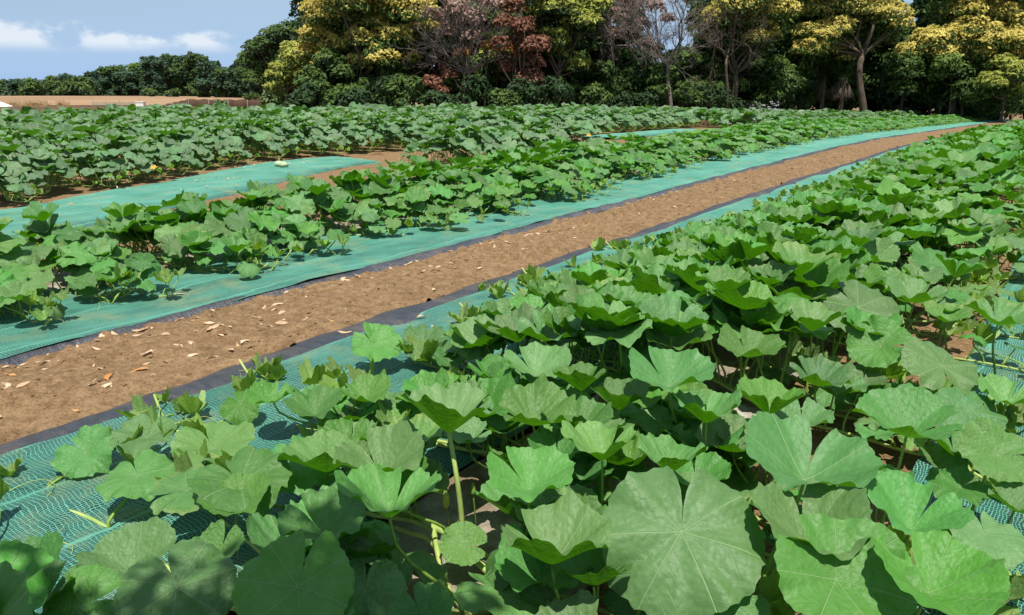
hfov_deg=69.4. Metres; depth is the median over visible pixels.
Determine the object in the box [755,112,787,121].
pumpkin plant
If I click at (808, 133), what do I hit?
pumpkin plant
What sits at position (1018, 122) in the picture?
pumpkin plant
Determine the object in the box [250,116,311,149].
pumpkin plant
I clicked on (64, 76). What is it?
tree
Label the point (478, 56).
tree
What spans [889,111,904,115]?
pumpkin plant
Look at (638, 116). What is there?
pumpkin plant
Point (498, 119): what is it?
pumpkin plant
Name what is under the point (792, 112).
pumpkin plant
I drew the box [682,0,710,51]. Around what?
tree
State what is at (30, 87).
shrub
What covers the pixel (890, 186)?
pumpkin plant
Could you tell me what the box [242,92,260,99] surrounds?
shrub
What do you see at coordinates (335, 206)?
pumpkin plant
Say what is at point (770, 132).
pumpkin plant
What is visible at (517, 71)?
tree
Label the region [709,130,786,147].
pumpkin plant
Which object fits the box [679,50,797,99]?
tree
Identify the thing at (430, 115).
pumpkin plant
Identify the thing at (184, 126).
pumpkin plant
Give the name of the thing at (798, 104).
shrub
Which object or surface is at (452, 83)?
tree
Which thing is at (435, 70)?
tree
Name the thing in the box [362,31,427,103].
tree
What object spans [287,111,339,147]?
pumpkin plant
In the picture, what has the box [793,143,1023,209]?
pumpkin plant
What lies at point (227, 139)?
pumpkin plant
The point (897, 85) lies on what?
tree
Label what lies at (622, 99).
shrub
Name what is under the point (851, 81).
tree
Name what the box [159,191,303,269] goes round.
pumpkin plant
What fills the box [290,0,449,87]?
tree
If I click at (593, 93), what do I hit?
shrub
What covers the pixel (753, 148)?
pumpkin plant
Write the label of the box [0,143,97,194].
pumpkin plant
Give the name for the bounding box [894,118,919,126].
pumpkin plant
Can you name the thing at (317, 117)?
pumpkin plant
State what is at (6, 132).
pumpkin plant
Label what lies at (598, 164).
pumpkin plant
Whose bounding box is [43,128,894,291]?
mulch film
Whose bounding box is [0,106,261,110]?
dark soil bank
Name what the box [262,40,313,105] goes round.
tree
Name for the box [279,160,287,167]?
pumpkin
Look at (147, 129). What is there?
pumpkin plant
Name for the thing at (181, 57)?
tree
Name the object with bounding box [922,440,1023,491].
pumpkin plant
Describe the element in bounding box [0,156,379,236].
ground net
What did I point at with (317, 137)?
pumpkin plant
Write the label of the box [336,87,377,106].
shrub
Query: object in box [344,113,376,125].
pumpkin plant
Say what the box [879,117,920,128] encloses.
pumpkin plant
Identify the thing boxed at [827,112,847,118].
pumpkin plant
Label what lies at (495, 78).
tree
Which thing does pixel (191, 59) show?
tree
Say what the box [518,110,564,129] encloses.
pumpkin plant
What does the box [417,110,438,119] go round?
pumpkin plant
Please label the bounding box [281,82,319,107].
shrub
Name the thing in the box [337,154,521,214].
pumpkin plant
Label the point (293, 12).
tree
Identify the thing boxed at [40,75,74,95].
tree
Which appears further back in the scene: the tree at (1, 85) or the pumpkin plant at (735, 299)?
the tree at (1, 85)
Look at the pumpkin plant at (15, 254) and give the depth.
5.01 m
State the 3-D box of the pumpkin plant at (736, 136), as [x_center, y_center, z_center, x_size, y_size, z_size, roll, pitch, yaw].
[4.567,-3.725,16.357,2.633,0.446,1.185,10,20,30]
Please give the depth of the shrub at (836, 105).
46.21 m
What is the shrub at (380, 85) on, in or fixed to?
on the ground
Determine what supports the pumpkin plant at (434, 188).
on the mulch film at (60, 280)
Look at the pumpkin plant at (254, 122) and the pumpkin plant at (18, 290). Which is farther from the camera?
the pumpkin plant at (254, 122)
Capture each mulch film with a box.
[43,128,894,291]
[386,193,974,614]
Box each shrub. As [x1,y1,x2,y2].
[18,78,47,95]
[51,79,91,95]
[142,88,157,96]
[163,88,182,96]
[190,88,210,96]
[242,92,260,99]
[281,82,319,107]
[317,87,348,106]
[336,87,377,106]
[371,74,418,107]
[383,73,426,107]
[418,89,460,108]
[452,75,491,106]
[483,88,524,106]
[503,78,540,105]
[535,75,575,107]
[576,82,612,105]
[599,91,633,107]
[632,90,670,106]
[658,84,695,106]
[685,83,728,108]
[707,89,746,108]
[742,87,785,108]
[747,101,778,109]
[780,70,819,109]
[823,86,849,109]
[866,100,893,111]
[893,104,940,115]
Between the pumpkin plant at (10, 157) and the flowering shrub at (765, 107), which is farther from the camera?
the flowering shrub at (765, 107)
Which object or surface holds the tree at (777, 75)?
on the ground
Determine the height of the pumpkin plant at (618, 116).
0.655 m
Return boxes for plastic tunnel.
[0,102,10,106]
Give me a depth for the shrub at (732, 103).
39.65 m
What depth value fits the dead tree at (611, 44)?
34.11 m
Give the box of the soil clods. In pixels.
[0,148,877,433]
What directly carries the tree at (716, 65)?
on the ground
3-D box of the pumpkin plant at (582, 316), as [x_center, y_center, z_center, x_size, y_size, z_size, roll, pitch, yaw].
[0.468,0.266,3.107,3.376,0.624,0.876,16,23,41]
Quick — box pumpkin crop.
[0,101,922,152]
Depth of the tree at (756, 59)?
44.18 m
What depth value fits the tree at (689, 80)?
39.08 m
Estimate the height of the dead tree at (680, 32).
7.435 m
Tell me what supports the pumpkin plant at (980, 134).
on the ground net at (30, 508)
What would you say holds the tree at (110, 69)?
on the ground
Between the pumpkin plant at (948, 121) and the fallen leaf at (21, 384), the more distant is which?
the pumpkin plant at (948, 121)
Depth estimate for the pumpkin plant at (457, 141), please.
12.80 m
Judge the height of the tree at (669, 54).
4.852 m
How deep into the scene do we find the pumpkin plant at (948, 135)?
13.00 m
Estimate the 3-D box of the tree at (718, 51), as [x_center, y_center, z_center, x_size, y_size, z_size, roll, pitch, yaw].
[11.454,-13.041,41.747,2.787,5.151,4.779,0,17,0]
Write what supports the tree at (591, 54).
on the ground
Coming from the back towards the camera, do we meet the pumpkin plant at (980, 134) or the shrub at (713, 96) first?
the shrub at (713, 96)
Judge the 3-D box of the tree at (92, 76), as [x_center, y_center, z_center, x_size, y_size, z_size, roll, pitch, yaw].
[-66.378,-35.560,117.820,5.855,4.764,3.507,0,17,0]
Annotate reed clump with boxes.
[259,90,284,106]
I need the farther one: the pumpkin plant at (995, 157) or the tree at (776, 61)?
the tree at (776, 61)
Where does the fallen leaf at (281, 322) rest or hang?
on the soil path
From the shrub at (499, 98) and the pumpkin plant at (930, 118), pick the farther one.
the pumpkin plant at (930, 118)
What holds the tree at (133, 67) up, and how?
on the ground
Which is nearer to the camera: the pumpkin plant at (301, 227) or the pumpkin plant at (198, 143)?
the pumpkin plant at (301, 227)
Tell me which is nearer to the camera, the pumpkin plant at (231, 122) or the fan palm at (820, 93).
the pumpkin plant at (231, 122)
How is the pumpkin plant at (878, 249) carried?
on the ground net at (30, 508)
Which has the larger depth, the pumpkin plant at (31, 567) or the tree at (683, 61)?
the tree at (683, 61)
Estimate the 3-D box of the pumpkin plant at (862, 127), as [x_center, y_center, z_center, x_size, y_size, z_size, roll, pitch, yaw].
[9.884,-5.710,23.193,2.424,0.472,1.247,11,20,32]
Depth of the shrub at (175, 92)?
95.97 m
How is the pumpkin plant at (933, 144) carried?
on the ground net at (30, 508)
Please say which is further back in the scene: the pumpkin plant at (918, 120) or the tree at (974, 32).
the tree at (974, 32)
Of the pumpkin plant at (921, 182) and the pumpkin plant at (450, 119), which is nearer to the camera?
the pumpkin plant at (921, 182)
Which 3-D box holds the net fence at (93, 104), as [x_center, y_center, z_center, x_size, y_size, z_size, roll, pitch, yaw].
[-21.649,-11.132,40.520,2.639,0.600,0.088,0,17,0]
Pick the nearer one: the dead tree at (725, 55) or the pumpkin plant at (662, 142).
the pumpkin plant at (662, 142)
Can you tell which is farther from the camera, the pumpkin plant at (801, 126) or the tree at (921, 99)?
the tree at (921, 99)
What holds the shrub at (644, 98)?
on the ground
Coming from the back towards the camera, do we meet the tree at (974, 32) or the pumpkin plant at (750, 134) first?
the tree at (974, 32)
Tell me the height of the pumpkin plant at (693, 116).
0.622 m
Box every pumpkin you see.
[274,159,281,166]
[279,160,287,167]
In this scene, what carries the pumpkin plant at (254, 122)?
on the ground
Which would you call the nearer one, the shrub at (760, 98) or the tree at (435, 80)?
the tree at (435, 80)
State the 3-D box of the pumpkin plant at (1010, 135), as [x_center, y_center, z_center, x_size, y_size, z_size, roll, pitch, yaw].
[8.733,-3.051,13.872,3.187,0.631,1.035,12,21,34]
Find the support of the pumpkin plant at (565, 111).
on the ground
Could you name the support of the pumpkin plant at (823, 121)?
on the mulch film at (60, 280)
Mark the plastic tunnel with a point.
(2, 104)
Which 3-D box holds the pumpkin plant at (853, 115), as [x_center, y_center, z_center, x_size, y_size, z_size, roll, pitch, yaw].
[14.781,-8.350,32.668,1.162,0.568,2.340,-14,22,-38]
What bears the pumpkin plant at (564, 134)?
on the ground
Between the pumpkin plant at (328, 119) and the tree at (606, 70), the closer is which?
the pumpkin plant at (328, 119)
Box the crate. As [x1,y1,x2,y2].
[135,102,145,105]
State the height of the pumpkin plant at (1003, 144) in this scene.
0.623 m
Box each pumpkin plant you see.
[0,124,67,162]
[0,136,25,182]
[0,143,42,201]
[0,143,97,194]
[0,216,142,324]
[0,265,68,322]
[0,424,453,614]
[0,531,121,614]
[1,125,72,178]
[11,201,188,311]
[35,128,87,157]
[36,137,139,186]
[48,130,106,173]
[79,125,155,162]
[80,126,128,160]
[94,201,282,278]
[96,130,191,178]
[104,120,144,139]
[108,378,1010,614]
[122,127,211,172]
[135,124,210,160]
[143,117,170,132]
[154,125,242,165]
[158,121,201,158]
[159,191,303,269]
[179,119,212,127]
[190,118,243,155]
[198,122,258,161]
[209,116,246,145]
[216,116,289,157]
[223,117,272,151]
[230,341,1023,614]
[233,179,362,255]
[240,119,321,155]
[243,116,270,141]
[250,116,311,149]
[260,173,413,236]
[268,113,298,141]
[276,119,349,153]
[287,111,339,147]
[289,111,339,139]
[313,114,388,150]
[318,114,368,145]
[320,168,469,232]
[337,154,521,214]
[340,110,395,143]
[342,112,418,148]
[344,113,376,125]
[351,280,1023,614]
[371,115,419,141]
[371,164,509,221]
[373,116,443,144]
[376,109,397,118]
[387,109,417,120]
[388,112,431,139]
[398,122,480,167]
[407,117,458,139]
[411,156,536,215]
[412,112,445,123]
[412,153,586,201]
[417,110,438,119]
[426,122,525,162]
[436,112,483,134]
[440,109,460,114]
[440,127,530,156]
[444,110,472,120]
[448,256,1023,462]
[452,147,600,198]
[456,112,495,128]
[465,108,496,126]
[470,109,522,127]
[477,233,1023,449]
[482,146,612,195]
[485,125,548,153]
[486,126,561,152]
[494,110,520,122]
[498,111,540,128]
[499,135,652,179]
[515,110,547,129]
[515,219,1023,394]
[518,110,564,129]
[519,115,570,141]
[528,144,624,189]
[536,109,577,134]
[548,107,597,129]
[548,120,605,141]
[557,140,674,174]
[557,140,674,177]
[560,112,613,132]
[564,212,1023,339]
[570,106,625,131]
[580,131,707,161]
[588,141,678,171]
[591,197,1023,317]
[597,108,640,130]
[603,107,647,129]
[613,108,668,127]
[613,138,703,168]
[614,110,660,128]
[631,133,732,157]
[633,111,680,127]
[638,135,739,160]
[639,190,1023,292]
[643,110,687,127]
[647,133,723,160]
[661,108,695,126]
[666,108,703,125]
[673,129,756,154]
[680,188,1023,288]
[690,131,772,152]
[700,122,802,145]
[701,128,784,150]
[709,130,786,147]
[709,178,1023,258]
[714,177,1023,251]
[716,110,771,127]
[717,112,775,126]
[722,127,779,148]
[727,171,1023,233]
[728,120,824,139]
[731,125,815,143]
[746,123,807,142]
[752,159,1023,229]
[753,118,844,137]
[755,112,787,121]
[758,120,828,137]
[767,119,840,137]
[774,114,799,118]
[775,115,851,136]
[779,151,1023,228]
[781,119,857,135]
[785,111,809,118]
[792,132,809,141]
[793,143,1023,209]
[802,111,825,117]
[804,112,822,117]
[804,155,1023,203]
[812,118,858,135]
[813,146,1023,200]
[817,118,868,134]
[819,112,837,117]
[826,118,864,131]
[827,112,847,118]
[827,121,860,134]
[829,118,877,132]
[832,117,891,130]
[834,119,879,132]
[834,142,1023,189]
[836,112,857,117]
[837,119,874,132]
[838,117,886,131]
[843,143,1023,191]
[844,145,1023,183]
[850,118,892,130]
[851,117,898,129]
[851,139,1023,178]
[856,133,1023,166]
[863,117,903,130]
[866,129,1023,165]
[868,116,912,129]
[869,116,907,128]
[873,111,892,116]
[878,131,1023,159]
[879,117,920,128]
[886,115,934,124]
[887,127,1021,159]
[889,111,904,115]
[889,128,1020,153]
[889,128,1023,165]
[890,116,926,125]
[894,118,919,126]
[898,116,934,126]
[905,114,945,125]
[918,116,948,124]
[922,115,953,123]
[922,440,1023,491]
[926,116,956,123]
[929,114,963,122]
[938,118,1023,138]
[940,114,970,121]
[951,114,978,121]
[968,121,1023,131]
[976,124,1023,135]
[999,125,1023,137]
[1008,563,1022,604]
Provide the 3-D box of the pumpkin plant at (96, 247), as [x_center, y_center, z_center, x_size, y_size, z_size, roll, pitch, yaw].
[-3.270,-0.485,5.521,2.317,0.612,0.700,13,21,35]
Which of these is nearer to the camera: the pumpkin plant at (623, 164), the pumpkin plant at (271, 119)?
the pumpkin plant at (623, 164)
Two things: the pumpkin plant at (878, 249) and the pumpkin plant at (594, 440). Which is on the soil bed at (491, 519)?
the pumpkin plant at (594, 440)
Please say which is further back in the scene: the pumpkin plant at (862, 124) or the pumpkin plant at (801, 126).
the pumpkin plant at (862, 124)
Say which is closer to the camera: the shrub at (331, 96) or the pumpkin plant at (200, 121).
the pumpkin plant at (200, 121)
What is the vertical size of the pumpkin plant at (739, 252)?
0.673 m
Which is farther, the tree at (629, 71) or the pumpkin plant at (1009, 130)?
the tree at (629, 71)
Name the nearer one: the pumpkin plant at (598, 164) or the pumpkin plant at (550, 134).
the pumpkin plant at (598, 164)
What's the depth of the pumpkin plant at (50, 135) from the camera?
13.45 m
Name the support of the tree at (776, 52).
on the ground
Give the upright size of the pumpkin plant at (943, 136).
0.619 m
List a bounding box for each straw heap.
[4,98,26,105]
[20,98,51,105]
[55,99,71,105]
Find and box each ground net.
[0,119,1010,358]
[0,140,929,613]
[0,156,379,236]
[577,129,703,139]
[888,250,1023,614]
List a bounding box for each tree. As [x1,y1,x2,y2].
[0,78,7,93]
[0,78,35,95]
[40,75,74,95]
[57,73,76,95]
[69,75,103,95]
[83,69,111,92]
[93,64,125,95]
[105,69,141,95]
[125,62,147,95]
[138,55,169,95]
[154,53,189,95]
[177,54,192,90]
[181,51,211,95]
[194,60,223,96]
[209,67,232,97]
[221,63,251,97]
[233,16,300,94]
[234,50,266,92]
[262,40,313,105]
[288,0,320,41]
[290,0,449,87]
[292,46,366,106]
[354,38,422,105]
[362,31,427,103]
[387,0,539,103]
[411,0,470,102]
[422,0,503,103]
[422,63,457,93]
[442,55,487,105]
[452,40,513,106]
[459,0,522,106]
[482,10,518,105]
[489,0,551,101]
[506,0,543,82]
[507,57,538,104]
[516,0,613,103]
[537,26,556,83]
[554,0,622,92]
[558,56,618,107]
[573,0,672,102]
[586,60,627,102]
[594,0,676,66]
[594,19,643,99]
[609,0,719,107]
[612,0,648,75]
[630,47,656,92]
[635,62,678,104]
[642,43,665,70]
[662,45,682,71]
[665,44,708,116]
[672,74,711,107]
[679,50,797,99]
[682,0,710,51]
[683,0,775,107]
[686,0,803,99]
[694,60,729,107]
[697,27,742,91]
[719,41,773,106]
[731,0,770,107]
[751,64,805,108]
[764,0,775,71]
[767,0,787,108]
[775,0,815,106]
[777,0,917,111]
[783,38,867,110]
[791,64,817,109]
[842,21,882,110]
[863,25,924,110]
[866,53,925,111]
[880,0,1023,113]
[893,66,954,114]
[906,0,945,40]
[912,0,942,105]
[912,52,972,114]
[927,63,982,116]
[942,55,1020,120]
[957,52,1023,122]
[1013,1,1023,111]
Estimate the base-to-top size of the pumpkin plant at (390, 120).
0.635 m
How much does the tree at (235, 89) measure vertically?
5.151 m
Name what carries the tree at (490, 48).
on the ground
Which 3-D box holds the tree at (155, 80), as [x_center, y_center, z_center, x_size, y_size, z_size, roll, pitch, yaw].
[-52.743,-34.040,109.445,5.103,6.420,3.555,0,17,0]
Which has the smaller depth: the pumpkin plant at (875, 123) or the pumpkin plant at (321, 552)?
the pumpkin plant at (321, 552)
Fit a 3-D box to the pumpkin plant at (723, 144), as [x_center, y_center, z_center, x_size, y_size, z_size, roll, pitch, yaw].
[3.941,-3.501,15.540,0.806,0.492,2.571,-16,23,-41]
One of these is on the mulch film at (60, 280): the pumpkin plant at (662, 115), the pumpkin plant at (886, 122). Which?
the pumpkin plant at (886, 122)
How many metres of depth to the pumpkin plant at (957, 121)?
38.69 m
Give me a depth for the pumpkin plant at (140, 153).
11.57 m
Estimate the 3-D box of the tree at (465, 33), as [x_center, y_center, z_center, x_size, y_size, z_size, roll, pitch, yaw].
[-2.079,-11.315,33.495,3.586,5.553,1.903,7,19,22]
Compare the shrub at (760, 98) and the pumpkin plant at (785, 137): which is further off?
the shrub at (760, 98)
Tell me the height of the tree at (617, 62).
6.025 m
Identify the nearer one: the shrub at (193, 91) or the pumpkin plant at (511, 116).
the pumpkin plant at (511, 116)
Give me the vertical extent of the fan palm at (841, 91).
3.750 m
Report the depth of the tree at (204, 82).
93.96 m
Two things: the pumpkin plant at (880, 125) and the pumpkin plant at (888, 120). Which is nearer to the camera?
the pumpkin plant at (880, 125)
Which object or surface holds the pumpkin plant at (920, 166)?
on the ground net at (30, 508)
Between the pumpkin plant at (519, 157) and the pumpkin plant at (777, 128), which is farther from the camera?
the pumpkin plant at (777, 128)
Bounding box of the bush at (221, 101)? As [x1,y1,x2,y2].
[214,99,227,104]
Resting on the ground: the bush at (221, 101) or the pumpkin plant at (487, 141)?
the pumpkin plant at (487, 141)
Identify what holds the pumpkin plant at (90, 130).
on the ground
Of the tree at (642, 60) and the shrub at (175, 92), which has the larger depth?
the shrub at (175, 92)
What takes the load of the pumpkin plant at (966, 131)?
on the ground net at (30, 508)
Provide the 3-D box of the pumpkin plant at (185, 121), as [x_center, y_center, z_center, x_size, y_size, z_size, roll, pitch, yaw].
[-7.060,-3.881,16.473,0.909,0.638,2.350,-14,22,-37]
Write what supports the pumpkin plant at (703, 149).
on the mulch film at (60, 280)
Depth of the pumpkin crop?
23.32 m
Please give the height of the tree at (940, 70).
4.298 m
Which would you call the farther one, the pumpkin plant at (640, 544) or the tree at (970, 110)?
the tree at (970, 110)
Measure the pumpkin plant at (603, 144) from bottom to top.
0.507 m
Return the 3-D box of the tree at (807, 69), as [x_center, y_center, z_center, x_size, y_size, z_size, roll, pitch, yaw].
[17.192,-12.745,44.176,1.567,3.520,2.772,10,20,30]
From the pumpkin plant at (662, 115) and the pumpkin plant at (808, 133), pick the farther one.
the pumpkin plant at (662, 115)
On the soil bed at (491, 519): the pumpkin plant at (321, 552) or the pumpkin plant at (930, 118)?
the pumpkin plant at (321, 552)
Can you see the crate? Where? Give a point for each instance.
(140, 103)
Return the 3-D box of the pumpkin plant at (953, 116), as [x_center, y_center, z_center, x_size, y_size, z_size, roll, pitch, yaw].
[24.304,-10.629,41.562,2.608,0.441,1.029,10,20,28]
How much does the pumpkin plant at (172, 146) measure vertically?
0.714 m
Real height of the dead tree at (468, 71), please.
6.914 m
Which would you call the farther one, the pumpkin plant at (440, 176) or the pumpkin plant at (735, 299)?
the pumpkin plant at (440, 176)
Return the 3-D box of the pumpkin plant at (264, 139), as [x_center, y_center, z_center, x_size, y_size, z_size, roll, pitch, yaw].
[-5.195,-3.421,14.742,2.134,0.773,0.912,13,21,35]
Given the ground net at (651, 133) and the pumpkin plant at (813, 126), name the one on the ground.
the ground net at (651, 133)
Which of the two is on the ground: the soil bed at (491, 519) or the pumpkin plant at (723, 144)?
the soil bed at (491, 519)
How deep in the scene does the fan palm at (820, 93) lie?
44.23 m
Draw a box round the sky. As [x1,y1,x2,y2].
[0,0,917,80]
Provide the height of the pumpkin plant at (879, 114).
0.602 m
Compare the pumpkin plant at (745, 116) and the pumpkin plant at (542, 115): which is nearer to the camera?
the pumpkin plant at (542, 115)
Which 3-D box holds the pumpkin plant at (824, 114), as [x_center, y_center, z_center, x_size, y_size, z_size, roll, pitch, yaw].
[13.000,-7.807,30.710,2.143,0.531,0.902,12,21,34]
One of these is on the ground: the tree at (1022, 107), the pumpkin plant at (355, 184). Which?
the tree at (1022, 107)
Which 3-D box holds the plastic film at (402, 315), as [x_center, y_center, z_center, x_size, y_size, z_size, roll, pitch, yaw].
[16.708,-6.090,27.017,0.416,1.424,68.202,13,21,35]
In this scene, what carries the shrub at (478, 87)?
on the ground
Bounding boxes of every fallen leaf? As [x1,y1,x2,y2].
[16,381,29,386]
[104,373,111,380]
[275,320,287,323]
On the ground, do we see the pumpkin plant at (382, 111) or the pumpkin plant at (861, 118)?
the pumpkin plant at (382, 111)
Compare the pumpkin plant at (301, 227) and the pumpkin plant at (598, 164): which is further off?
the pumpkin plant at (598, 164)
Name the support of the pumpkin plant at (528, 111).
on the ground
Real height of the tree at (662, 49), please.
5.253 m
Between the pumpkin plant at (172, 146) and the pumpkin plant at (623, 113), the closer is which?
the pumpkin plant at (172, 146)
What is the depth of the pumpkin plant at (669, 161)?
12.50 m
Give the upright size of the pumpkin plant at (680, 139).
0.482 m
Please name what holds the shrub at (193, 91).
on the ground
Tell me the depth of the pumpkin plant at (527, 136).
14.05 m
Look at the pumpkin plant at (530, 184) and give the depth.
9.33 m
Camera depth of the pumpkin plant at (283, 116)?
17.97 m
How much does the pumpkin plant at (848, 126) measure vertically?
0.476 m
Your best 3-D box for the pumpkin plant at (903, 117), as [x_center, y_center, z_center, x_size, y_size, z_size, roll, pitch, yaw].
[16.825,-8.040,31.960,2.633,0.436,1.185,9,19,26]
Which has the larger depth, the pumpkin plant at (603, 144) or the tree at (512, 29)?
the tree at (512, 29)
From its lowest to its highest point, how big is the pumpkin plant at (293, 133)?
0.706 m
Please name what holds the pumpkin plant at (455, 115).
on the ground
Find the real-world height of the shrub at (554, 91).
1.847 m
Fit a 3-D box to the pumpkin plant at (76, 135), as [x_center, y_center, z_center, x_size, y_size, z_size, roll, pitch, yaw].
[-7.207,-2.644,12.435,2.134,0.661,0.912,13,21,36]
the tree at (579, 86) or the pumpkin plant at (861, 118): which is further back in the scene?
the tree at (579, 86)
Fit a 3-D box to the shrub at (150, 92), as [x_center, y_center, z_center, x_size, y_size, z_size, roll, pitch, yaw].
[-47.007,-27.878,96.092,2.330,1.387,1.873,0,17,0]
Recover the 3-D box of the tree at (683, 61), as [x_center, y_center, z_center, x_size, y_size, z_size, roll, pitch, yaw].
[9.781,-12.233,41.948,4.283,4.951,4.901,0,17,0]
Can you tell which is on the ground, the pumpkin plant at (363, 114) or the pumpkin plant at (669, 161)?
the pumpkin plant at (363, 114)
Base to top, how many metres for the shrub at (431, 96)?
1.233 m
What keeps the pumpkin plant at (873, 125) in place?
on the mulch film at (60, 280)
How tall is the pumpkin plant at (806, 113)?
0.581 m
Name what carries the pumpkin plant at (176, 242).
on the mulch film at (60, 280)
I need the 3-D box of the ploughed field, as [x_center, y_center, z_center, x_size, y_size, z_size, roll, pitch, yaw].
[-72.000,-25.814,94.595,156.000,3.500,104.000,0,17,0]
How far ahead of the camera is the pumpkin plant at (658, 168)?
11.60 m
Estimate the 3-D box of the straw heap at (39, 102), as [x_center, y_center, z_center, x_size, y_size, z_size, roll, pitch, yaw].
[-25.718,-11.097,39.965,1.879,0.420,1.043,0,17,0]
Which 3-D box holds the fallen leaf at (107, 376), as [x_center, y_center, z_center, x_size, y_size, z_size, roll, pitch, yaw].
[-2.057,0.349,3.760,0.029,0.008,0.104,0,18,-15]
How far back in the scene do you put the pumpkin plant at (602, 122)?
21.34 m
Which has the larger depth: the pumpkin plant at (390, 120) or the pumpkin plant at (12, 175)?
the pumpkin plant at (390, 120)
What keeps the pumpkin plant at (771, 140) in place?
on the mulch film at (60, 280)
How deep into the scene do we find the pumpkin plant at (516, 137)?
13.41 m
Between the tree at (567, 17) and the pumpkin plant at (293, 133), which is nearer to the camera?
the pumpkin plant at (293, 133)
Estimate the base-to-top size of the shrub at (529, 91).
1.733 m
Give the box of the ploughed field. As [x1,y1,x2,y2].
[0,96,422,104]
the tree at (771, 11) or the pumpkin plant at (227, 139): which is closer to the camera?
the pumpkin plant at (227, 139)
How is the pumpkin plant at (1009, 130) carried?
on the ground net at (30, 508)
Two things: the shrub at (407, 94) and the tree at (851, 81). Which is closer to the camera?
the shrub at (407, 94)
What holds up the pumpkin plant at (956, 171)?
on the ground net at (30, 508)
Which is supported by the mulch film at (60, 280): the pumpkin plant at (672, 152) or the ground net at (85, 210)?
the pumpkin plant at (672, 152)
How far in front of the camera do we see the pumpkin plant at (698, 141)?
14.58 m
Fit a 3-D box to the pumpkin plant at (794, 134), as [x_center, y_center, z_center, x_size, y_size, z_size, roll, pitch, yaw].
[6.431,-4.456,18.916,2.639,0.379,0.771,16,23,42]
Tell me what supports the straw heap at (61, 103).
on the ground
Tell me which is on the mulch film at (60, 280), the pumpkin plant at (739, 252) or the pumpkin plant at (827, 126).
the pumpkin plant at (827, 126)
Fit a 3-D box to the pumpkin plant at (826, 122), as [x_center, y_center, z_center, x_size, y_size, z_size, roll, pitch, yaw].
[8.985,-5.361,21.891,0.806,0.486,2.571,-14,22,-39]
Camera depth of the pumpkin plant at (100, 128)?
14.15 m
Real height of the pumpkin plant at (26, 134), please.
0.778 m
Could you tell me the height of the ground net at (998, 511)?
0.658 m
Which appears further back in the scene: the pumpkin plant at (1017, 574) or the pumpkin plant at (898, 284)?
the pumpkin plant at (898, 284)
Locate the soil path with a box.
[0,120,1013,444]
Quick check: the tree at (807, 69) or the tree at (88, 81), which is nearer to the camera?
the tree at (807, 69)
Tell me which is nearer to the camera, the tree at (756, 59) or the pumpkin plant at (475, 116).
the pumpkin plant at (475, 116)
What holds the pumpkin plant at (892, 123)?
on the mulch film at (60, 280)
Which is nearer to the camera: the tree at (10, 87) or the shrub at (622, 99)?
the shrub at (622, 99)
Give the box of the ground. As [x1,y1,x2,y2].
[0,105,1022,614]
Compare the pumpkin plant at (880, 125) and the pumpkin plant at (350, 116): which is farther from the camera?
the pumpkin plant at (880, 125)
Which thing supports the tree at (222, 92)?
on the ground
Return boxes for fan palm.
[809,60,846,108]
[825,58,864,110]
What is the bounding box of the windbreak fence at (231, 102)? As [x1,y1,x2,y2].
[163,99,265,106]
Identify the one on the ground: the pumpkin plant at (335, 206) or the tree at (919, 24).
the tree at (919, 24)
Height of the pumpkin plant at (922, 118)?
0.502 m
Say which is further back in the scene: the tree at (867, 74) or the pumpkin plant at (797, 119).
the tree at (867, 74)
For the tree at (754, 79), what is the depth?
42.31 m
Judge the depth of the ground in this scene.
9.76 m
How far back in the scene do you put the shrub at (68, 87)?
95.10 m
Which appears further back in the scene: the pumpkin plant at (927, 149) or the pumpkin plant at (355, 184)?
the pumpkin plant at (927, 149)
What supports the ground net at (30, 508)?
on the ground
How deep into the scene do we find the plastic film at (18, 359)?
6.00 m
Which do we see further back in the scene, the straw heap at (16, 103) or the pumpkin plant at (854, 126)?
the straw heap at (16, 103)
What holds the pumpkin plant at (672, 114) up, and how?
on the ground
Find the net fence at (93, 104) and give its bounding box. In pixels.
[92,99,139,105]
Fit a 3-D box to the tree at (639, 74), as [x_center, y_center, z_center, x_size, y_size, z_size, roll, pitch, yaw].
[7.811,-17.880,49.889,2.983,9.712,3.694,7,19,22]
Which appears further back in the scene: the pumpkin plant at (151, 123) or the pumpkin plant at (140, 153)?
the pumpkin plant at (151, 123)
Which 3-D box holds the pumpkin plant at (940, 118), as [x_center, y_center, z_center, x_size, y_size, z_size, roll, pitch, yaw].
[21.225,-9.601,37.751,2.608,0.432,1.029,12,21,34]
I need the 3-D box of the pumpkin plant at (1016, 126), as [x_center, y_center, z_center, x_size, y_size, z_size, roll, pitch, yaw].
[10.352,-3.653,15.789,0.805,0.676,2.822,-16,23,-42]
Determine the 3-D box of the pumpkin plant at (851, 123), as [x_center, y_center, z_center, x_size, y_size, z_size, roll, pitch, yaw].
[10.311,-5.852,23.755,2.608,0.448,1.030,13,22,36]
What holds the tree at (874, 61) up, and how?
on the ground
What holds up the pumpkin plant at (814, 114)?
on the ground
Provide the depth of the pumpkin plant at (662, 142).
13.71 m
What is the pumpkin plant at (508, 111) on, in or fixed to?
on the ground
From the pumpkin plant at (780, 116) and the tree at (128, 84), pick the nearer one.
the pumpkin plant at (780, 116)
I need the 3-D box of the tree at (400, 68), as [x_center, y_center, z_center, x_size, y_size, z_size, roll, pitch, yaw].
[-6.050,-10.898,36.022,3.557,4.116,4.389,0,17,0]
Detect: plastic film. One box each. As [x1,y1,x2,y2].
[0,120,1008,365]
[0,137,939,454]
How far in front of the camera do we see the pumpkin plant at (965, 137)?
11.94 m
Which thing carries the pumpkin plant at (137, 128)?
on the ground
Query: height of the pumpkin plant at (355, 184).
0.582 m
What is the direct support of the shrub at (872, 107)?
on the ground
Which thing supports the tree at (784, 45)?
on the ground

